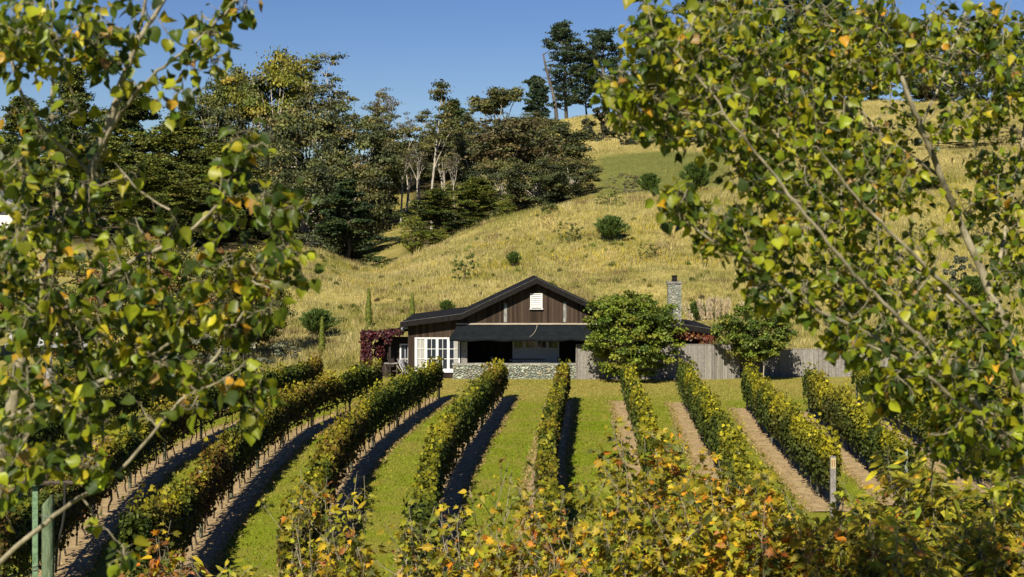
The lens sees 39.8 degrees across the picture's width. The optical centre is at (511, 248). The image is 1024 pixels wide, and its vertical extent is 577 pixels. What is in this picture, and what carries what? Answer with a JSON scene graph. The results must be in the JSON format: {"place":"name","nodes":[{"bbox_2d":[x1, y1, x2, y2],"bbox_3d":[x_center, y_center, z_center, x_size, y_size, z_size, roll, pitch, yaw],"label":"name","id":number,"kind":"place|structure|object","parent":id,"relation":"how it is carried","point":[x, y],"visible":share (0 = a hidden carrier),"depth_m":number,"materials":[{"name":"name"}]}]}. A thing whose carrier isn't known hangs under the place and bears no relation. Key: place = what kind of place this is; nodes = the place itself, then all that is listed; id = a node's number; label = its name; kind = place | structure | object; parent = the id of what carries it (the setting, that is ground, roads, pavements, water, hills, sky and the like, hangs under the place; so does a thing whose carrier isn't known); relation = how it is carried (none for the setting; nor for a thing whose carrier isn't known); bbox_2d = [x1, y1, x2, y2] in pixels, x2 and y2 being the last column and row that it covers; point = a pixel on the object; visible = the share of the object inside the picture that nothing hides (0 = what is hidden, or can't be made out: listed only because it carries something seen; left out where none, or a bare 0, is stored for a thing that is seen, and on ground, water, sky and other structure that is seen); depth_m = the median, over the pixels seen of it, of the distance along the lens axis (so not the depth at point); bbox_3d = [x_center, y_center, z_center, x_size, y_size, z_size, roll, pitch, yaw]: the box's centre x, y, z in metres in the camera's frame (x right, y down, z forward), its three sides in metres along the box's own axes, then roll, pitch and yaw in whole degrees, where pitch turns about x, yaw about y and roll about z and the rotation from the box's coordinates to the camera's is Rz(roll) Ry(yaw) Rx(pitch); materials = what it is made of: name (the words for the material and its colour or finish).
{"place":"outdoors","nodes":[
{"label":"outdoors","id":0,"kind":"place"},
{"bbox_2d":[0,369,1021,576],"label":"lawn grass","id":1,"kind":"structure","parent":0,"point":[535,428],"depth_m":51.37,"materials":[{"name":"plant"}]},
{"bbox_2d":[0,100,1023,576],"bbox_3d":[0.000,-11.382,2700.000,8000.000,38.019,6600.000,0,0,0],"label":"terrain","id":2,"kind":"structure","parent":0,"point":[392,250],"depth_m":117.53,"materials":[{"name":"plant"}]},
{"bbox_2d":[0,95,55,218],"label":"cypress tree","id":3,"kind":"object","parent":2,"relation":"on","point":[10,126],"visible":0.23,"depth_m":195.13,"materials":[{"name":"green plant"}]},
{"bbox_2d":[41,493,53,576],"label":"strainer post","id":4,"kind":"object","parent":2,"relation":"on","point":[47,542],"visible":0.76,"depth_m":13.95,"materials":[{"name":"wood"}]},
{"bbox_2d":[0,256,132,363],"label":"autumn tree","id":5,"kind":"object","parent":2,"relation":"on","point":[80,272],"visible":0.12,"depth_m":83.23,"materials":[{"name":"green plant"}]},
{"bbox_2d":[17,63,138,202],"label":"cypress tree","id":6,"kind":"object","parent":2,"relation":"on","point":[67,125],"visible":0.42,"depth_m":188.90,"materials":[{"name":"green plant"}]},
{"bbox_2d":[31,133,181,235],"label":"cypress tree","id":7,"kind":"object","parent":2,"relation":"on","point":[113,142],"visible":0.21,"depth_m":174.62,"materials":[{"name":"green plant"}]},
{"bbox_2d":[6,407,227,495],"bbox_3d":[-14.398,7.013,48.120,3.372,0.715,44.836,0,0,1],"label":"soil strip","id":8,"kind":"object","parent":2,"relation":"on","point":[57,469],"visible":0.02,"depth_m":47.20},
{"bbox_2d":[7,358,248,487],"bbox_3d":[-14.514,6.082,48.017,2.632,2.836,44.153,0,0,1],"label":"vine row","id":9,"kind":"object","parent":8,"relation":"on","point":[52,432],"visible":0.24,"depth_m":54.55,"materials":[{"name":"green plant"}]},
{"bbox_2d":[70,235,194,350],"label":"autumn tree","id":10,"kind":"object","parent":2,"relation":"on","point":[127,258],"visible":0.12,"depth_m":89.34,"materials":[{"name":"green plant"}]},
{"bbox_2d":[30,420,237,576],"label":"soil strip","id":11,"kind":"object","parent":2,"relation":"on","point":[73,550],"visible":0.47,"depth_m":40.43,"materials":[{"name":"soil"}]},
{"bbox_2d":[0,349,323,576],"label":"vine row","id":12,"kind":"object","parent":11,"relation":"on","point":[123,446],"visible":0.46,"depth_m":40.46,"materials":[{"name":"green plant"}]},
{"bbox_2d":[93,85,177,202],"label":"cypress tree","id":13,"kind":"object","parent":2,"relation":"on","point":[133,115],"visible":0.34,"depth_m":212.23,"materials":[{"name":"green plant"}]},
{"bbox_2d":[93,157,216,243],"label":"cypress tree","id":14,"kind":"object","parent":2,"relation":"on","point":[159,174],"visible":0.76,"depth_m":170.51,"materials":[{"name":"green plant"}]},
{"bbox_2d":[118,521,194,576],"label":"sapling","id":15,"kind":"object","parent":2,"relation":"on","point":[164,561],"visible":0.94,"depth_m":13.05,"materials":[{"name":"yellow plant"}]},
{"bbox_2d":[0,0,325,576],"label":"poplar tree","id":16,"kind":"object","parent":2,"relation":"on","point":[24,37],"visible":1,"depth_m":5.13,"materials":[{"name":"green plant"}]},
{"bbox_2d":[112,111,225,222],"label":"cypress tree","id":17,"kind":"object","parent":2,"relation":"on","point":[166,141],"visible":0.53,"depth_m":197.92,"materials":[{"name":"green plant"}]},
{"bbox_2d":[150,247,257,364],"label":"autumn tree","id":18,"kind":"object","parent":2,"relation":"on","point":[205,274],"visible":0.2,"depth_m":85.28,"materials":[{"name":"green plant"}]},
{"bbox_2d":[174,91,252,182],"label":"gum tree","id":19,"kind":"object","parent":2,"relation":"on","point":[215,113],"visible":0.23,"depth_m":213.33,"materials":[{"name":"green plant"}]},
{"bbox_2d":[169,556,266,576],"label":"sapling","id":20,"kind":"object","parent":2,"relation":"on","point":[204,571],"visible":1,"depth_m":12.97,"materials":[{"name":"yellow plant"}]},
{"bbox_2d":[155,142,293,238],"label":"cypress tree","id":21,"kind":"object","parent":2,"relation":"on","point":[210,152],"visible":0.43,"depth_m":181.99,"materials":[{"name":"green plant"}]},
{"bbox_2d":[196,64,283,148],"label":"gum tree","id":22,"kind":"object","parent":2,"relation":"on","point":[219,92],"visible":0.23,"depth_m":224.43,"materials":[{"name":"green plant"}]},
{"bbox_2d":[190,134,306,238],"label":"gum tree","id":23,"kind":"object","parent":2,"relation":"on","point":[282,156],"visible":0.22,"depth_m":188.44,"materials":[{"name":"green plant"}]},
{"bbox_2d":[215,244,296,355],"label":"autumn tree","id":24,"kind":"object","parent":2,"relation":"on","point":[279,301],"visible":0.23,"depth_m":91.70,"materials":[{"name":"green plant"}]},
{"bbox_2d":[163,405,353,576],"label":"soil strip","id":25,"kind":"object","parent":2,"relation":"on","point":[240,495],"visible":0.51,"depth_m":41.29,"materials":[{"name":"soil"}]},
{"bbox_2d":[116,357,382,576],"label":"vine row","id":26,"kind":"object","parent":25,"relation":"on","point":[184,507],"visible":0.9,"depth_m":38.17,"materials":[{"name":"green plant"}]},
{"bbox_2d":[224,45,341,181],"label":"gum tree","id":27,"kind":"object","parent":2,"relation":"on","point":[284,75],"visible":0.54,"depth_m":220.31,"materials":[{"name":"green plant"}]},
{"bbox_2d":[252,158,354,252],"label":"gum tree","id":28,"kind":"object","parent":2,"relation":"on","point":[328,183],"visible":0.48,"depth_m":174.16,"materials":[{"name":"green plant"}]},
{"bbox_2d":[256,469,363,576],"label":"sapling","id":29,"kind":"object","parent":2,"relation":"on","point":[312,515],"visible":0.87,"depth_m":13.45,"materials":[{"name":"plant"}]},
{"bbox_2d":[253,97,368,230],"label":"gum tree","id":30,"kind":"object","parent":2,"relation":"on","point":[281,123],"visible":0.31,"depth_m":201.24,"materials":[{"name":"green plant"}]},
{"bbox_2d":[297,307,339,336],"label":"young pine","id":31,"kind":"object","parent":2,"relation":"on","point":[310,319],"visible":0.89,"depth_m":100.28,"materials":[{"name":"green plant"}]},
{"bbox_2d":[303,51,359,114],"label":"gum tree","id":32,"kind":"object","parent":2,"relation":"on","point":[315,62],"visible":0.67,"depth_m":237.31,"materials":[{"name":"green plant"}]},
{"bbox_2d":[317,474,379,576],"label":"sapling","id":33,"kind":"object","parent":2,"relation":"on","point":[354,497],"visible":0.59,"depth_m":15.07,"materials":[{"name":"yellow plant"}]},
{"bbox_2d":[302,152,402,257],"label":"gum tree","id":34,"kind":"object","parent":2,"relation":"on","point":[358,172],"visible":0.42,"depth_m":182.97,"materials":[{"name":"green plant"}]},
{"bbox_2d":[305,117,405,236],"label":"gum tree","id":35,"kind":"object","parent":2,"relation":"on","point":[373,140],"visible":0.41,"depth_m":199.76,"materials":[{"name":"green plant"}]},
{"bbox_2d":[310,178,402,258],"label":"cypress tree","id":36,"kind":"object","parent":2,"relation":"on","point":[337,225],"visible":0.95,"depth_m":163.16,"materials":[{"name":"green plant"}]},
{"bbox_2d":[311,511,402,576],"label":"sapling","id":37,"kind":"object","parent":2,"relation":"on","point":[348,565],"visible":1,"depth_m":11.99,"materials":[{"name":"plant"}]},
{"bbox_2d":[292,397,449,576],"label":"soil strip","id":38,"kind":"object","parent":2,"relation":"on","point":[390,435],"visible":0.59,"depth_m":50.45,"materials":[{"name":"soil"}]},
{"bbox_2d":[275,356,443,576],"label":"vine row","id":39,"kind":"object","parent":38,"relation":"on","point":[342,440],"visible":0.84,"depth_m":46.08,"materials":[{"name":"green plant"}]},
{"bbox_2d":[373,329,407,376],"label":"pergola","id":40,"kind":"object","parent":2,"relation":"on","point":[390,353],"visible":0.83,"depth_m":81.10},
{"bbox_2d":[358,327,404,366],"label":"creeper","id":41,"kind":"object","parent":40,"relation":"attached to","point":[368,337],"visible":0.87,"depth_m":80.97,"materials":[{"name":"red plant"}]},
{"bbox_2d":[379,125,431,221],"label":"gum tree","id":42,"kind":"object","parent":2,"relation":"on","point":[406,143],"visible":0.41,"depth_m":207.29,"materials":[{"name":"green plant"}]},
{"bbox_2d":[394,216,431,253],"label":"young poplar","id":43,"kind":"object","parent":2,"relation":"on","point":[415,235],"visible":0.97,"depth_m":157.50,"materials":[{"name":"green plant"}]},
{"bbox_2d":[376,502,489,576],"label":"sapling","id":44,"kind":"object","parent":2,"relation":"on","point":[432,565],"visible":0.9,"depth_m":12.91,"materials":[{"name":"plant"}]},
{"bbox_2d":[390,188,477,244],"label":"cypress tree","id":45,"kind":"object","parent":2,"relation":"on","point":[431,211],"visible":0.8,"depth_m":171.18,"materials":[{"name":"green plant"}]},
{"bbox_2d":[420,78,463,228],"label":"gum tree","id":46,"kind":"object","parent":2,"relation":"on","point":[440,97],"visible":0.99,"depth_m":197.71,"materials":[{"name":"green plant"}]},
{"bbox_2d":[400,397,515,576],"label":"soil strip","id":47,"kind":"object","parent":2,"relation":"on","point":[450,494],"visible":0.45,"depth_m":48.08,"materials":[{"name":"soil"}]},
{"bbox_2d":[399,357,508,576],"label":"vine row","id":48,"kind":"object","parent":47,"relation":"on","point":[453,431],"visible":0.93,"depth_m":42.11,"materials":[{"name":"green plant"}]},
{"bbox_2d":[432,130,510,212],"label":"gum tree","id":49,"kind":"object","parent":2,"relation":"on","point":[462,150],"visible":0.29,"depth_m":206.98,"materials":[{"name":"green plant"}]},
{"bbox_2d":[433,177,516,228],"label":"cypress tree","id":50,"kind":"object","parent":2,"relation":"on","point":[474,187],"visible":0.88,"depth_m":174.81,"materials":[{"name":"green plant"}]},
{"bbox_2d":[438,458,529,576],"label":"sapling","id":51,"kind":"object","parent":2,"relation":"on","point":[469,512],"visible":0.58,"depth_m":14.36,"materials":[{"name":"yellow plant"}]},
{"bbox_2d":[418,510,555,576],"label":"sapling","id":52,"kind":"object","parent":2,"relation":"on","point":[509,550],"visible":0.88,"depth_m":11.47,"materials":[{"name":"plant"}]},
{"bbox_2d":[465,85,526,129],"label":"gum tree","id":53,"kind":"object","parent":2,"relation":"on","point":[494,100],"visible":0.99,"depth_m":265.88,"materials":[{"name":"green plant"}]},
{"bbox_2d":[462,157,530,215],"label":"gum tree","id":54,"kind":"object","parent":2,"relation":"on","point":[490,167],"visible":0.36,"depth_m":189.06,"materials":[{"name":"green plant"}]},
{"bbox_2d":[8,396,1010,576],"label":"straw litter","id":55,"kind":"object","parent":2,"relation":"on","point":[571,431],"visible":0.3,"depth_m":47.66,"materials":[{"name":"beige plant"}]},
{"bbox_2d":[464,114,562,209],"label":"gum tree","id":56,"kind":"object","parent":2,"relation":"on","point":[490,139],"visible":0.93,"depth_m":191.78,"materials":[{"name":"green plant"}]},
{"bbox_2d":[452,363,575,378],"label":"stone wall","id":57,"kind":"structure","parent":2,"relation":"on","point":[515,371],"depth_m":80.34,"materials":[{"name":"stone"}]},
{"bbox_2d":[495,156,569,211],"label":"gum tree","id":58,"kind":"object","parent":2,"relation":"on","point":[539,194],"visible":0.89,"depth_m":182.14,"materials":[{"name":"green plant"}]},
{"bbox_2d":[521,75,555,118],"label":"pine tree","id":59,"kind":"object","parent":2,"relation":"on","point":[537,95],"visible":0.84,"depth_m":274.96,"materials":[{"name":"green plant"}]},
{"bbox_2d":[503,460,579,576],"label":"sapling","id":60,"kind":"object","parent":2,"relation":"on","point":[538,501],"visible":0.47,"depth_m":13.23,"materials":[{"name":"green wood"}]},
{"bbox_2d":[518,400,574,576],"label":"soil strip","id":61,"kind":"object","parent":2,"relation":"on","point":[568,410],"visible":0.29,"depth_m":50.20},
{"bbox_2d":[532,358,571,573],"bbox_3d":[1.450,6.173,47.767,1.135,2.654,41.705,0,0,2],"label":"vine row","id":62,"kind":"object","parent":61,"relation":"on","point":[548,434],"visible":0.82,"depth_m":40.23,"materials":[{"name":"green plant"}]},
{"bbox_2d":[378,275,720,377],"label":"house","id":63,"kind":"structure","parent":2,"relation":"on","point":[533,317],"depth_m":81.00,"materials":[{"name":"wood"}]},
{"bbox_2d":[415,337,459,372],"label":"french door","id":64,"kind":"structure","parent":63,"relation":"in","point":[425,347],"depth_m":80.98,"materials":[{"name":"white paint"}]},
{"bbox_2d":[513,341,558,364],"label":"folding door","id":65,"kind":"structure","parent":63,"relation":"in","point":[549,351],"depth_m":84.15,"materials":[{"name":"white paint"}]},
{"bbox_2d":[508,120,595,187],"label":"gum tree","id":66,"kind":"object","parent":2,"relation":"on","point":[572,149],"visible":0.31,"depth_m":201.18,"materials":[{"name":"green plant"}]},
{"bbox_2d":[541,19,590,118],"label":"pine tree","id":67,"kind":"object","parent":2,"relation":"on","point":[559,32],"visible":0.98,"depth_m":282.41,"materials":[{"name":"green plant"}]},
{"bbox_2d":[509,503,632,576],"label":"sapling","id":68,"kind":"object","parent":2,"relation":"on","point":[567,569],"visible":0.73,"depth_m":11.44,"materials":[{"name":"yellow plant"}]},
{"bbox_2d":[538,155,603,198],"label":"gum tree","id":69,"kind":"object","parent":2,"relation":"on","point":[572,186],"visible":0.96,"depth_m":180.89,"materials":[{"name":"green plant"}]},
{"bbox_2d":[570,26,625,112],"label":"pine tree","id":70,"kind":"object","parent":2,"relation":"on","point":[601,37],"visible":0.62,"depth_m":287.34,"materials":[{"name":"green plant"}]},
{"bbox_2d":[593,214,630,241],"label":"young pine","id":71,"kind":"object","parent":2,"relation":"on","point":[609,227],"visible":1,"depth_m":134.42,"materials":[{"name":"green plant"}]},
{"bbox_2d":[205,172,1023,364],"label":"tall grass","id":72,"kind":"structure","parent":2,"relation":"on","point":[803,331],"depth_m":127.07,"materials":[{"name":"plant"}]},
{"bbox_2d":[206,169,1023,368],"bbox_3d":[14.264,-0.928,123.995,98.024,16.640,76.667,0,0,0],"label":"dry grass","id":73,"kind":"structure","parent":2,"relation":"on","point":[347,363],"depth_m":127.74,"materials":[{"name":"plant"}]},
{"bbox_2d":[567,413,692,576],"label":"sapling","id":74,"kind":"object","parent":2,"relation":"on","point":[580,503],"visible":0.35,"depth_m":13.04,"materials":[{"name":"green plant"}]},
{"bbox_2d":[613,401,647,502],"bbox_3d":[4.391,7.162,48.101,1.341,0.415,40.912,0,0,3],"label":"soil strip","id":75,"kind":"object","parent":2,"relation":"on","point":[632,443],"visible":0.19,"depth_m":56.38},
{"bbox_2d":[619,357,696,526],"bbox_3d":[4.487,6.204,48.007,0.894,2.591,40.210,0,0,3],"label":"vine row","id":76,"kind":"object","parent":75,"relation":"on","point":[639,408],"visible":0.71,"depth_m":49.40,"materials":[{"name":"green plant"}]},
{"bbox_2d":[580,289,688,376],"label":"round tree","id":77,"kind":"object","parent":2,"relation":"on","point":[606,314],"visible":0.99,"depth_m":77.20,"materials":[{"name":"green plant"}]},
{"bbox_2d":[571,475,721,576],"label":"sapling","id":78,"kind":"object","parent":2,"relation":"on","point":[666,546],"visible":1,"depth_m":10.98,"materials":[{"name":"yellow plant"}]},
{"bbox_2d":[593,426,706,576],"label":"sapling","id":79,"kind":"object","parent":2,"relation":"on","point":[677,471],"visible":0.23,"depth_m":13.94,"materials":[{"name":"green plant"}]},
{"bbox_2d":[576,343,739,379],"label":"brush fence","id":80,"kind":"object","parent":2,"relation":"on","point":[713,361],"visible":0.57,"depth_m":80.20,"materials":[{"name":"wood"}]},
{"bbox_2d":[669,402,736,558],"bbox_3d":[6.775,7.216,48.301,1.373,0.309,39.369,0,0,4],"label":"soil strip","id":81,"kind":"object","parent":2,"relation":"on","point":[698,445],"visible":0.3,"depth_m":54.61,"materials":[{"name":"soil"}]},
{"bbox_2d":[675,358,796,546],"bbox_3d":[6.860,6.173,48.205,0.944,2.653,38.667,0,0,4],"label":"vine row","id":82,"kind":"object","parent":81,"relation":"on","point":[721,435],"visible":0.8,"depth_m":45.27,"materials":[{"name":"green plant"}]},
{"bbox_2d":[648,446,795,576],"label":"sapling","id":83,"kind":"object","parent":2,"relation":"on","point":[710,569],"visible":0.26,"depth_m":12.86,"materials":[{"name":"yellow plant"}]},
{"bbox_2d":[709,301,798,370],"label":"round tree","id":84,"kind":"object","parent":2,"relation":"on","point":[764,345],"visible":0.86,"depth_m":78.55,"materials":[{"name":"green plant"}]},
{"bbox_2d":[668,470,842,576],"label":"sapling","id":85,"kind":"object","parent":2,"relation":"on","point":[762,560],"visible":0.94,"depth_m":10.95,"materials":[{"name":"yellow plant"}]},
{"bbox_2d":[717,483,839,572],"bbox_3d":[2.383,3.068,12.972,1.102,1.896,1.205,0,0,0],"label":"sapling","id":86,"kind":"object","parent":2,"relation":"on","point":[782,509],"visible":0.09,"depth_m":12.74,"materials":[{"name":"yellow plant"}]},
{"bbox_2d":[732,408,849,511],"bbox_3d":[9.740,7.360,52.507,1.449,0.020,25.750,0,0,4],"label":"soil strip","id":87,"kind":"object","parent":2,"relation":"on","point":[817,504],"visible":0.66,"depth_m":47.16,"materials":[{"name":"soil"}]},
{"bbox_2d":[741,362,842,499],"bbox_3d":[9.851,6.266,52.502,0.906,2.467,25.199,0,0,4],"label":"vine row","id":88,"kind":"object","parent":87,"relation":"on","point":[810,446],"visible":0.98,"depth_m":46.71,"materials":[{"name":"green plant"}]},
{"bbox_2d":[571,99,1023,200],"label":"ridge grass","id":89,"kind":"structure","parent":2,"relation":"on","point":[964,148],"depth_m":209.27,"materials":[{"name":"plant"}]},
{"bbox_2d":[584,0,1023,515],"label":"poplar tree","id":90,"kind":"object","parent":2,"relation":"on","point":[810,119],"visible":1,"depth_m":6.05,"materials":[{"name":"green plant"}]},
{"bbox_2d":[740,348,913,376],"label":"brush fence","id":91,"kind":"object","parent":2,"relation":"on","point":[788,363],"visible":0.42,"depth_m":81.95,"materials":[{"name":"wood"}]},
{"bbox_2d":[777,493,908,576],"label":"sapling","id":92,"kind":"object","parent":2,"relation":"on","point":[830,559],"visible":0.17,"depth_m":11.88,"materials":[{"name":"green plant"}]},
{"bbox_2d":[778,498,919,576],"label":"sapling","id":93,"kind":"object","parent":2,"relation":"on","point":[859,568],"visible":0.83,"depth_m":11.02,"materials":[{"name":"green plant"}]},
{"bbox_2d":[801,412,916,504],"bbox_3d":[12.209,7.360,52.303,1.434,0.020,23.386,0,0,5],"label":"soil strip","id":94,"kind":"object","parent":2,"relation":"on","point":[864,473],"visible":0.27,"depth_m":48.03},
{"bbox_2d":[801,362,916,499],"bbox_3d":[12.298,6.250,52.303,0.949,2.499,22.839,0,0,5],"label":"vine row","id":95,"kind":"object","parent":94,"relation":"on","point":[845,412],"visible":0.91,"depth_m":49.08,"materials":[{"name":"green plant"}]},
{"bbox_2d":[826,476,951,566],"bbox_3d":[3.582,3.030,13.050,1.190,1.973,1.450,0,0,40],"label":"sapling","id":96,"kind":"object","parent":2,"relation":"on","point":[874,514],"visible":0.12,"depth_m":12.98,"materials":[{"name":"green plant"}]},
{"bbox_2d":[858,401,1001,492],"bbox_3d":[15.389,7.360,55.501,1.370,0.020,25.784,0,0,5],"label":"soil strip","id":97,"kind":"object","parent":2,"relation":"on","point":[974,483],"visible":0.25,"depth_m":48.75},
{"bbox_2d":[850,356,992,484],"bbox_3d":[15.461,6.295,55.500,0.837,2.410,25.247,0,0,5],"label":"vine row","id":98,"kind":"object","parent":97,"relation":"on","point":[860,379],"visible":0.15,"depth_m":53.42,"materials":[{"name":"green plant"}]},
{"bbox_2d":[845,507,1019,576],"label":"sapling","id":99,"kind":"object","parent":2,"relation":"on","point":[904,561],"visible":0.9,"depth_m":10.60,"materials":[{"name":"green plant"}]},
{"bbox_2d":[891,53,980,101],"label":"gum tree","id":100,"kind":"object","parent":2,"relation":"on","point":[925,92],"visible":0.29,"depth_m":282.01,"materials":[{"name":"green plant"}]},
{"bbox_2d":[865,435,1018,575],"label":"sapling","id":101,"kind":"object","parent":2,"relation":"on","point":[925,522],"visible":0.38,"depth_m":11.96,"materials":[{"name":"green plant"}]},
{"bbox_2d":[907,497,1023,576],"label":"sapling","id":102,"kind":"object","parent":2,"relation":"on","point":[1013,566],"visible":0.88,"depth_m":10.47,"materials":[{"name":"green plant"}]},
{"bbox_2d":[916,465,1023,575],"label":"sapling","id":103,"kind":"object","parent":2,"relation":"on","point":[978,497],"visible":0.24,"depth_m":11.80,"materials":[{"name":"green plant"}]},
{"bbox_2d":[0,0,1023,163],"label":"sky","id":104,"kind":"structure","parent":0,"point":[402,46],"materials":[{"name":"blue"}]},
{"bbox_2d":[681,295,743,344],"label":"pampas grass","id":105,"kind":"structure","parent":0,"point":[726,309],"depth_m":95.70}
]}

